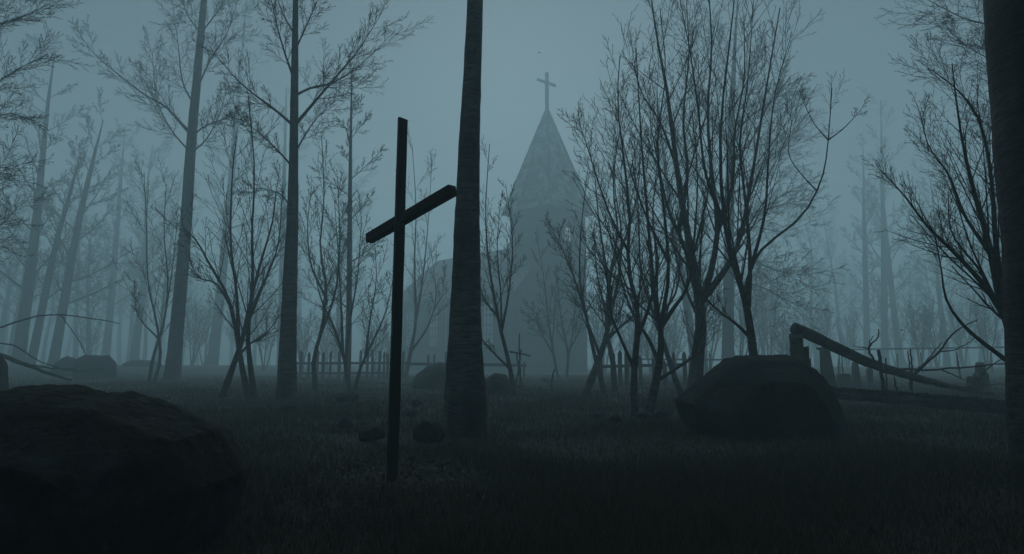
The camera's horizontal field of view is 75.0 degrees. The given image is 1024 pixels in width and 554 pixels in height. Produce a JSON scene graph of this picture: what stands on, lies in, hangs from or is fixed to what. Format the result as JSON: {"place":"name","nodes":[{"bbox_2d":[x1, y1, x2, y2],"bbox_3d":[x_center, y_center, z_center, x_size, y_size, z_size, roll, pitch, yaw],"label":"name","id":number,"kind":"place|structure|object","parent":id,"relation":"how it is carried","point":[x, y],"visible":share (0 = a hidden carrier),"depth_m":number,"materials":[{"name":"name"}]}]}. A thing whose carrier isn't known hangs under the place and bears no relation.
{"place":"outdoors","nodes":[
{"label":"outdoors","id":0,"kind":"place"},
{"bbox_2d":[0,0,1004,364],"label":"sky","id":1,"kind":"structure","parent":0,"point":[423,87],"materials":[{"name":"grey"}]},
{"bbox_2d":[8,365,1023,553],"bbox_3d":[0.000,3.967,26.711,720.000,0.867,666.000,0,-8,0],"label":"ground","id":2,"kind":"structure","parent":0,"point":[210,370],"depth_m":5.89,"materials":[{"name":"plant"}]},
{"bbox_2d":[0,148,26,282],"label":"bare tree","id":3,"kind":"object","parent":2,"relation":"on","point":[3,210],"visible":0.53,"depth_m":79.26,"materials":[{"name":"grey plant"}]},
{"bbox_2d":[0,210,51,364],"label":"bare tree","id":4,"kind":"object","parent":2,"relation":"on","point":[12,336],"visible":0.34,"depth_m":89.68,"materials":[{"name":"grey plant"}]},
{"bbox_2d":[0,185,57,352],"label":"bare tree","id":5,"kind":"object","parent":2,"relation":"on","point":[4,318],"visible":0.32,"depth_m":106.09,"materials":[{"name":"grey plant"}]},
{"bbox_2d":[0,31,92,364],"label":"bare tree","id":6,"kind":"object","parent":2,"relation":"on","point":[28,288],"visible":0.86,"depth_m":58.34,"materials":[{"name":"grey plant"}]},
{"bbox_2d":[0,0,95,263],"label":"bare tree","id":7,"kind":"object","parent":2,"relation":"on","point":[14,20],"visible":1,"depth_m":12.92,"materials":[{"name":"grey plant"}]},
{"bbox_2d":[34,251,67,364],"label":"bare tree","id":8,"kind":"object","parent":2,"relation":"on","point":[43,355],"visible":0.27,"depth_m":123.24,"materials":[{"name":"grey plant"}]},
{"bbox_2d":[0,314,119,380],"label":"fallen tree","id":9,"kind":"object","parent":2,"relation":"on","point":[18,362],"visible":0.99,"depth_m":18.70,"materials":[{"name":"wood"}]},
{"bbox_2d":[48,356,75,375],"bbox_3d":[-24.830,5.112,37.502,1.932,1.380,1.861,0,-8,0],"label":"boulder","id":10,"kind":"object","parent":2,"relation":"on","point":[65,362],"visible":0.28,"depth_m":36.77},
{"bbox_2d":[21,137,105,364],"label":"bare tree","id":11,"kind":"object","parent":2,"relation":"on","point":[37,332],"visible":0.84,"depth_m":60.42,"materials":[{"name":"grey plant"}]},
{"bbox_2d":[38,210,88,313],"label":"bare tree","id":12,"kind":"object","parent":2,"relation":"on","point":[65,261],"visible":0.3,"depth_m":99.30,"materials":[{"name":"grey plant"}]},
{"bbox_2d":[38,180,109,358],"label":"bare tree","id":13,"kind":"object","parent":2,"relation":"on","point":[75,354],"visible":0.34,"depth_m":112.42,"materials":[{"name":"grey plant"}]},
{"bbox_2d":[32,87,140,364],"bbox_3d":[-39.785,-4.477,62.341,9.232,25.746,7.460,7,-10,-43],"label":"bare tree","id":14,"kind":"object","parent":2,"relation":"on","point":[57,341],"visible":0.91,"depth_m":61.78,"materials":[{"name":"grey plant"}]},
{"bbox_2d":[60,209,114,354],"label":"bare tree","id":15,"kind":"object","parent":2,"relation":"on","point":[88,285],"visible":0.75,"depth_m":86.87,"materials":[{"name":"grey plant"}]},
{"bbox_2d":[72,305,105,354],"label":"bare shrub","id":16,"kind":"object","parent":2,"relation":"on","point":[86,342],"visible":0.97,"depth_m":79.96,"materials":[{"name":"grey plant"}]},
{"bbox_2d":[73,355,117,379],"bbox_3d":[-21.197,4.653,34.098,2.046,1.332,2.020,0,-8,0],"label":"boulder","id":17,"kind":"object","parent":2,"relation":"on","point":[106,363],"visible":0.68,"depth_m":33.45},
{"bbox_2d":[84,216,137,353],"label":"bare tree","id":18,"kind":"object","parent":2,"relation":"on","point":[108,276],"visible":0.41,"depth_m":126.86,"materials":[{"name":"grey plant"}]},
{"bbox_2d":[100,217,135,364],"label":"bare tree","id":19,"kind":"object","parent":2,"relation":"on","point":[119,357],"visible":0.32,"depth_m":166.22,"materials":[{"name":"grey plant"}]},
{"bbox_2d":[83,118,156,355],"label":"bare tree","id":20,"kind":"object","parent":2,"relation":"on","point":[107,338],"visible":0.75,"depth_m":98.92,"materials":[{"name":"grey plant"}]},
{"bbox_2d":[0,384,250,553],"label":"boulder","id":21,"kind":"object","parent":2,"relation":"on","point":[84,469],"visible":0.98,"depth_m":2.37,"materials":[{"name":"stone"}]},
{"bbox_2d":[97,133,181,360],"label":"bare tree","id":22,"kind":"object","parent":2,"relation":"on","point":[135,345],"visible":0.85,"depth_m":93.64,"materials":[{"name":"grey plant"}]},
{"bbox_2d":[115,208,163,361],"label":"bare tree","id":23,"kind":"object","parent":2,"relation":"on","point":[131,327],"visible":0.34,"depth_m":132.59,"materials":[{"name":"grey plant"}]},
{"bbox_2d":[125,225,167,359],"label":"bare tree","id":24,"kind":"object","parent":2,"relation":"on","point":[145,346],"visible":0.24,"depth_m":117.51,"materials":[{"name":"grey plant"}]},
{"bbox_2d":[111,154,195,382],"bbox_3d":[-14.841,-0.253,27.740,3.089,9.452,3.067,4,-8,-26],"label":"bare shrub","id":25,"kind":"object","parent":2,"relation":"on","point":[158,343],"visible":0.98,"depth_m":27.19,"materials":[{"name":"brown plant"}]},
{"bbox_2d":[65,0,266,380],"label":"bare tree","id":26,"kind":"object","parent":2,"relation":"on","point":[173,367],"visible":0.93,"depth_m":32.55,"materials":[{"name":"grey plant"}]},
{"bbox_2d":[142,174,204,361],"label":"bare tree","id":27,"kind":"object","parent":2,"relation":"on","point":[165,279],"visible":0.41,"depth_m":99.64,"materials":[{"name":"grey plant"}]},
{"bbox_2d":[173,254,205,364],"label":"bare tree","id":28,"kind":"object","parent":2,"relation":"on","point":[184,341],"visible":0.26,"depth_m":125.97,"materials":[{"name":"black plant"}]},
{"bbox_2d":[183,295,217,365],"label":"bare shrub","id":29,"kind":"object","parent":2,"relation":"on","point":[194,356],"visible":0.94,"depth_m":71.27,"materials":[{"name":"grey plant"}]},
{"bbox_2d":[185,280,233,364],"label":"bare shrub","id":30,"kind":"object","parent":2,"relation":"on","point":[206,345],"visible":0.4,"depth_m":93.35,"materials":[{"name":"grey plant"}]},
{"bbox_2d":[151,44,303,397],"bbox_3d":[-6.161,-1.178,15.190,2.515,8.000,3.267,-7,-11,45],"label":"bare shrub","id":31,"kind":"object","parent":2,"relation":"on","point":[250,391],"visible":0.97,"depth_m":15.07,"materials":[{"name":"brown plant"}]},
{"bbox_2d":[223,251,249,364],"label":"bare tree","id":32,"kind":"object","parent":2,"relation":"on","point":[231,347],"visible":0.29,"depth_m":140.24,"materials":[{"name":"grey plant"}]},
{"bbox_2d":[201,0,286,365],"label":"bare tree","id":33,"kind":"object","parent":2,"relation":"on","point":[213,355],"visible":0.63,"depth_m":83.83,"materials":[{"name":"grey plant"}]},
{"bbox_2d":[238,236,277,364],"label":"bare tree","id":34,"kind":"object","parent":2,"relation":"on","point":[254,344],"visible":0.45,"depth_m":123.92,"materials":[{"name":"grey plant"}]},
{"bbox_2d":[240,277,298,370],"bbox_3d":[-22.709,4.455,62.441,5.413,8.798,4.554,2,-8,-15],"label":"bare shrub","id":35,"kind":"object","parent":2,"relation":"on","point":[258,343],"visible":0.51,"depth_m":61.76,"materials":[{"name":"grey plant"}]},
{"bbox_2d":[244,88,310,365],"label":"bare tree","id":36,"kind":"object","parent":2,"relation":"on","point":[281,258],"visible":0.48,"depth_m":85.39,"materials":[{"name":"grey plant"}]},
{"bbox_2d":[264,182,318,351],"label":"bare tree","id":37,"kind":"object","parent":2,"relation":"on","point":[299,286],"visible":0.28,"depth_m":133.44,"materials":[{"name":"grey plant"}]},
{"bbox_2d":[297,303,315,374],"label":"bare shrub","id":38,"kind":"object","parent":2,"relation":"on","point":[306,344],"visible":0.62,"depth_m":56.68,"materials":[{"name":"grey plant"}]},
{"bbox_2d":[192,0,433,399],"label":"bare tree","id":39,"kind":"object","parent":2,"relation":"on","point":[286,385],"visible":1,"depth_m":14.68,"materials":[{"name":"grey plant"}]},
{"bbox_2d":[310,309,345,371],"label":"bare shrub","id":40,"kind":"object","parent":2,"relation":"on","point":[322,345],"visible":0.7,"depth_m":72.36,"materials":[{"name":"grey plant"}]},
{"bbox_2d":[298,118,364,390],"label":"young tree","id":41,"kind":"object","parent":2,"relation":"on","point":[324,321],"visible":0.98,"depth_m":19.09,"materials":[{"name":"grey plant"}]},
{"bbox_2d":[297,175,392,390],"bbox_3d":[-4.688,0.117,19.480,3.159,6.506,1.864,0,-8,0],"label":"bare shrub","id":42,"kind":"object","parent":2,"relation":"on","point":[340,345],"visible":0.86,"depth_m":19.09,"materials":[{"name":"brown plant"}]},
{"bbox_2d":[313,156,378,365],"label":"bare tree","id":43,"kind":"object","parent":2,"relation":"on","point":[335,358],"visible":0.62,"depth_m":105.35,"materials":[{"name":"grey plant"}]},
{"bbox_2d":[309,48,392,383],"bbox_3d":[-6.635,-2.492,26.871,3.851,13.705,2.330,-5,-9,32],"label":"bare tree","id":44,"kind":"object","parent":2,"relation":"on","point":[349,213],"visible":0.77,"depth_m":26.82,"materials":[{"name":"grey plant"}]},
{"bbox_2d":[297,350,404,378],"bbox_3d":[-8.419,4.599,34.274,5.960,1.735,0.162,0,-8,-3],"label":"picket fence","id":45,"kind":"object","parent":2,"relation":"on","point":[323,363],"visible":0.58,"depth_m":34.26,"materials":[{"name":"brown wood"}]},
{"bbox_2d":[352,268,373,364],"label":"bare tree","id":46,"kind":"object","parent":2,"relation":"on","point":[362,329],"visible":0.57,"depth_m":181.47,"materials":[{"name":"grey plant"}]},
{"bbox_2d":[358,423,385,441],"bbox_3d":[-1.330,1.478,6.337,0.247,0.178,0.211,3,-8,-18],"label":"stone","id":47,"kind":"object","parent":2,"relation":"on","point":[374,432],"visible":0.98,"depth_m":6.27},
{"bbox_2d":[360,306,390,371],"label":"bare shrub","id":48,"kind":"object","parent":2,"relation":"on","point":[378,350],"visible":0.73,"depth_m":62.19,"materials":[{"name":"grey plant"}]},
{"bbox_2d":[365,117,456,482],"bbox_3d":[-0.681,0.218,4.153,0.107,2.569,0.947,7,-10,-42],"label":"wooden cross","id":49,"kind":"object","parent":2,"relation":"on","point":[399,220],"visible":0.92,"depth_m":4.17,"materials":[{"name":"brown wood"}]},
{"bbox_2d":[391,126,449,378],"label":"young tree","id":50,"kind":"object","parent":2,"relation":"on","point":[412,344],"visible":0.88,"depth_m":35.12,"materials":[{"name":"grey plant"}]},
{"bbox_2d":[412,362,445,389],"bbox_3d":[-2.052,3.105,20.296,1.951,1.030,1.754,0,-8,0],"label":"boulder","id":51,"kind":"object","parent":2,"relation":"on","point":[432,377],"visible":0.3,"depth_m":19.57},
{"bbox_2d":[413,420,445,442],"bbox_3d":[-0.795,1.520,6.440,0.289,0.259,0.230,5,-9,-34],"label":"stone","id":52,"kind":"object","parent":2,"relation":"on","point":[426,429],"visible":0.81,"depth_m":6.40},
{"bbox_2d":[441,0,489,437],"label":"bare tree","id":53,"kind":"object","parent":2,"relation":"on","point":[465,408],"visible":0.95,"depth_m":7.24,"materials":[{"name":"brown plant"}]},
{"bbox_2d":[391,72,593,371],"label":"church","id":54,"kind":"structure","parent":2,"relation":"on","point":[544,183],"depth_m":79.12,"materials":[{"name":"stone"}]},
{"bbox_2d":[427,309,438,347],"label":"window","id":55,"kind":"structure","parent":54,"relation":"in","point":[433,334],"depth_m":86.48,"materials":[{"name":"grey glass"}]},
{"bbox_2d":[482,303,494,345],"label":"window","id":56,"kind":"structure","parent":54,"relation":"in","point":[487,318],"depth_m":79.32,"materials":[{"name":"grey glass"}]},
{"bbox_2d":[485,373,511,395],"bbox_3d":[-0.293,2.601,15.750,0.921,0.672,0.926,0,-8,0],"label":"boulder","id":57,"kind":"object","parent":2,"relation":"on","point":[496,383],"visible":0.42,"depth_m":15.39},
{"bbox_2d":[480,135,526,395],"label":"young tree","id":58,"kind":"object","parent":2,"relation":"on","point":[500,322],"visible":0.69,"depth_m":15.14,"materials":[{"name":"grey plant"}]},
{"bbox_2d":[520,229,568,377],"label":"young tree","id":59,"kind":"object","parent":2,"relation":"on","point":[551,338],"visible":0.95,"depth_m":36.44,"materials":[{"name":"grey plant"}]},
{"bbox_2d":[547,269,588,377],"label":"young tree","id":60,"kind":"object","parent":2,"relation":"on","point":[573,325],"visible":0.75,"depth_m":37.22,"materials":[{"name":"grey plant"}]},
{"bbox_2d":[541,111,649,394],"bbox_3d":[1.714,-0.803,16.031,3.960,7.436,2.230,5,-9,-35],"label":"young tree","id":61,"kind":"object","parent":2,"relation":"on","point":[595,371],"visible":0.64,"depth_m":16.07,"materials":[{"name":"brown plant"}]},
{"bbox_2d":[584,287,620,374],"bbox_3d":[7.626,4.652,57.036,3.629,7.583,3.051,1,-8,-5],"label":"bare shrub","id":62,"kind":"object","parent":2,"relation":"on","point":[595,328],"visible":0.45,"depth_m":56.96,"materials":[{"name":"grey plant"}]},
{"bbox_2d":[563,99,650,391],"bbox_3d":[2.793,-0.835,17.625,2.230,7.875,3.165,7,-10,-44],"label":"young tree","id":63,"kind":"object","parent":2,"relation":"on","point":[614,387],"visible":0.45,"depth_m":17.88,"materials":[{"name":"grey plant"}]},
{"bbox_2d":[557,3,683,415],"bbox_3d":[1.741,-1.018,10.359,2.089,6.387,1.479,0,-8,0],"label":"young tree","id":64,"kind":"object","parent":2,"relation":"on","point":[633,362],"visible":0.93,"depth_m":10.21,"materials":[{"name":"brown plant"}]},
{"bbox_2d":[616,310,649,373],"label":"bare shrub","id":65,"kind":"object","parent":2,"relation":"on","point":[631,341],"visible":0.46,"depth_m":61.77,"materials":[{"name":"grey plant"}]},
{"bbox_2d":[617,204,654,370],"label":"bare tree","id":66,"kind":"object","parent":2,"relation":"on","point":[636,281],"visible":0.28,"depth_m":98.27,"materials":[{"name":"grey plant"}]},
{"bbox_2d":[589,128,688,395],"bbox_3d":[2.852,-0.326,14.785,2.327,6.198,1.448,-3,-8,24],"label":"young tree","id":67,"kind":"object","parent":2,"relation":"on","point":[677,385],"visible":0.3,"depth_m":14.46,"materials":[{"name":"black plant"}]},
{"bbox_2d":[600,350,687,386],"bbox_3d":[4.337,3.128,22.076,3.047,1.400,0.157,1,-8,-9],"label":"picket fence","id":68,"kind":"object","parent":2,"relation":"on","point":[625,366],"visible":0.51,"depth_m":22.04,"materials":[{"name":"brown wood"}]},
{"bbox_2d":[633,318,672,374],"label":"bare shrub","id":69,"kind":"object","parent":2,"relation":"on","point":[647,354],"visible":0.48,"depth_m":51.47,"materials":[{"name":"grey plant"}]},
{"bbox_2d":[581,0,730,414],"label":"young tree","id":70,"kind":"object","parent":2,"relation":"on","point":[662,318],"visible":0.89,"depth_m":10.18,"materials":[{"name":"brown plant"}]},
{"bbox_2d":[620,67,713,356],"bbox_3d":[12.931,-4.654,53.867,6.947,25.360,6.846,2,-8,-15],"label":"bare tree","id":71,"kind":"object","parent":2,"relation":"on","point":[686,306],"visible":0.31,"depth_m":53.27,"materials":[{"name":"grey plant"}]},
{"bbox_2d":[647,302,692,370],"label":"bare shrub","id":72,"kind":"object","parent":2,"relation":"on","point":[672,336],"visible":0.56,"depth_m":66.72,"materials":[{"name":"grey plant"}]},
{"bbox_2d":[611,0,797,389],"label":"bare tree","id":73,"kind":"object","parent":2,"relation":"on","point":[696,369],"visible":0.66,"depth_m":13.36,"materials":[{"name":"black plant"}]},
{"bbox_2d":[673,254,740,371],"bbox_3d":[17.317,3.432,60.228,5.674,10.962,6.745,2,-8,-14],"label":"bare shrub","id":74,"kind":"object","parent":2,"relation":"on","point":[713,339],"visible":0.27,"depth_m":59.20,"materials":[{"name":"grey plant"}]},
{"bbox_2d":[703,264,771,355],"bbox_3d":[17.465,3.256,52.292,4.694,9.069,5.580,4,-8,-28],"label":"bare shrub","id":75,"kind":"object","parent":2,"relation":"on","point":[741,335],"visible":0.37,"depth_m":51.74,"materials":[{"name":"grey plant"}]},
{"bbox_2d":[647,0,850,358],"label":"bare tree","id":76,"kind":"object","parent":2,"relation":"on","point":[728,331],"visible":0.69,"depth_m":46.10,"materials":[{"name":"black plant"}]},
{"bbox_2d":[649,0,869,354],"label":"bare tree","id":77,"kind":"object","parent":2,"relation":"on","point":[745,291],"visible":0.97,"depth_m":9.88,"materials":[{"name":"black plant"}]},
{"bbox_2d":[674,354,849,440],"bbox_3d":[2.601,1.273,7.114,1.752,0.890,1.539,0,-8,0],"label":"boulder","id":78,"kind":"object","parent":2,"relation":"on","point":[754,396],"visible":0.85,"depth_m":6.46,"materials":[{"name":"stone"}]},
{"bbox_2d":[743,236,784,354],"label":"bare tree","id":79,"kind":"object","parent":2,"relation":"on","point":[746,271],"visible":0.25,"depth_m":95.42,"materials":[{"name":"grey plant"}]},
{"bbox_2d":[751,289,783,354],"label":"bare shrub","id":80,"kind":"object","parent":2,"relation":"on","point":[765,333],"visible":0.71,"depth_m":67.23,"materials":[{"name":"grey plant"}]},
{"bbox_2d":[789,334,810,366],"bbox_3d":[4.748,1.607,10.909,0.402,1.365,0.266,0,-8,0],"label":"tree stump","id":81,"kind":"object","parent":2,"relation":"on","point":[799,350],"visible":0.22,"depth_m":10.89,"materials":[{"name":"wood"}]},
{"bbox_2d":[790,319,1004,394],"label":"fallen tree","id":82,"kind":"object","parent":81,"relation":"on","point":[817,338],"visible":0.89,"depth_m":11.36,"materials":[{"name":"wood"}]},
{"bbox_2d":[791,222,836,366],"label":"bare tree","id":83,"kind":"object","parent":2,"relation":"on","point":[815,351],"visible":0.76,"depth_m":105.39,"materials":[{"name":"grey plant"}]},
{"bbox_2d":[802,296,838,350],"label":"bare shrub","id":84,"kind":"object","parent":2,"relation":"on","point":[826,317],"visible":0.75,"depth_m":72.71,"materials":[{"name":"grey plant"}]},
{"bbox_2d":[816,347,836,387],"bbox_3d":[7.467,2.315,15.795,0.409,1.308,0.409,-1,-8,-17],"label":"gravestone obelisk","id":85,"kind":"object","parent":2,"relation":"on","point":[827,370],"visible":0.45,"depth_m":15.74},
{"bbox_2d":[803,205,862,365],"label":"bare tree","id":86,"kind":"object","parent":2,"relation":"on","point":[837,302],"visible":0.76,"depth_m":130.70,"materials":[{"name":"grey plant"}]},
{"bbox_2d":[832,306,862,366],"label":"bare shrub","id":87,"kind":"object","parent":2,"relation":"on","point":[852,340],"visible":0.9,"depth_m":82.46,"materials":[{"name":"grey plant"}]},
{"bbox_2d":[834,253,870,361],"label":"bare tree","id":88,"kind":"object","parent":2,"relation":"on","point":[849,282],"visible":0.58,"depth_m":174.90,"materials":[{"name":"grey plant"}]},
{"bbox_2d":[841,133,898,366],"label":"bare tree","id":89,"kind":"object","parent":2,"relation":"on","point":[866,324],"visible":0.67,"depth_m":106.11,"materials":[{"name":"grey plant"}]},
{"bbox_2d":[849,87,920,364],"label":"bare tree","id":90,"kind":"object","parent":2,"relation":"on","point":[883,283],"visible":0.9,"depth_m":99.19,"materials":[{"name":"grey plant"}]},
{"bbox_2d":[853,136,923,366],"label":"bare tree","id":91,"kind":"object","parent":2,"relation":"on","point":[902,363],"visible":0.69,"depth_m":100.85,"materials":[{"name":"grey plant"}]},
{"bbox_2d":[868,291,918,366],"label":"bare shrub","id":92,"kind":"object","parent":2,"relation":"on","point":[891,331],"visible":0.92,"depth_m":90.41,"materials":[{"name":"grey plant"}]},
{"bbox_2d":[893,254,931,365],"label":"bare tree","id":93,"kind":"object","parent":2,"relation":"on","point":[913,346],"visible":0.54,"depth_m":133.53,"materials":[{"name":"grey plant"}]},
{"bbox_2d":[901,293,933,366],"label":"bare shrub","id":94,"kind":"object","parent":2,"relation":"on","point":[923,339],"visible":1,"depth_m":59.42,"materials":[{"name":"grey plant"}]},
{"bbox_2d":[831,385,1004,414],"bbox_3d":[6.078,1.857,10.049,3.086,0.416,0.396,-6,-10,40],"label":"mossy log","id":95,"kind":"object","parent":2,"relation":"on","point":[956,402],"visible":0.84,"depth_m":9.84,"materials":[{"name":"wood"}]},
{"bbox_2d":[838,346,1003,373],"bbox_3d":[28.127,5.875,45.855,11.006,2.063,1.306,-5,-9,31],"label":"rail fence","id":96,"kind":"object","parent":2,"relation":"on","point":[991,361],"visible":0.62,"depth_m":45.63,"materials":[{"name":"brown wood"}]},
{"bbox_2d":[911,252,944,366],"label":"bare tree","id":97,"kind":"object","parent":2,"relation":"on","point":[929,352],"visible":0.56,"depth_m":112.35,"materials":[{"name":"grey plant"}]},
{"bbox_2d":[911,300,950,367],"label":"bare shrub","id":98,"kind":"object","parent":2,"relation":"on","point":[935,360],"visible":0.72,"depth_m":64.70,"materials":[{"name":"grey plant"}]},
{"bbox_2d":[873,0,991,147],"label":"bare tree","id":99,"kind":"object","parent":2,"relation":"on","point":[943,22],"visible":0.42,"depth_m":13.05,"materials":[{"name":"black plant"}]},
{"bbox_2d":[861,31,1004,361],"bbox_3d":[4.442,-0.494,6.438,1.532,4.274,1.180,2,-8,-15],"label":"bare tree","id":100,"kind":"object","parent":2,"relation":"on","point":[993,251],"visible":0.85,"depth_m":6.50,"materials":[{"name":"brown plant"}]},
{"bbox_2d":[899,154,971,366],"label":"bare tree","id":101,"kind":"object","parent":2,"relation":"on","point":[946,360],"visible":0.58,"depth_m":87.57,"materials":[{"name":"grey plant"}]},
{"bbox_2d":[940,287,977,366],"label":"bare shrub","id":102,"kind":"object","parent":2,"relation":"on","point":[959,337],"visible":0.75,"depth_m":70.93,"materials":[{"name":"grey plant"}]},
{"bbox_2d":[945,255,978,365],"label":"bare tree","id":103,"kind":"object","parent":2,"relation":"on","point":[968,362],"visible":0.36,"depth_m":140.07,"materials":[{"name":"grey plant"}]},
{"bbox_2d":[966,376,984,398],"bbox_3d":[8.597,2.174,12.365,0.320,0.664,0.320,5,-9,-11],"label":"gravestone","id":104,"kind":"object","parent":2,"relation":"on","point":[975,390],"visible":0.59,"depth_m":12.31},
{"bbox_2d":[954,177,999,363],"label":"bare tree","id":105,"kind":"object","parent":2,"relation":"on","point":[980,358],"visible":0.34,"depth_m":100.35,"materials":[{"name":"grey plant"}]},
{"bbox_2d":[964,292,1003,368],"bbox_3d":[38.693,4.144,54.360,2.756,6.851,3.279,2,-8,-16],"label":"bare shrub","id":106,"kind":"object","parent":2,"relation":"on","point":[984,321],"visible":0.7,"depth_m":54.14,"materials":[{"name":"grey plant"}]},
{"bbox_2d":[983,0,1023,496],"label":"bare tree","id":107,"kind":"object","parent":2,"relation":"on","point":[1004,33],"visible":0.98,"depth_m":3.68,"materials":[{"name":"brown plant"}]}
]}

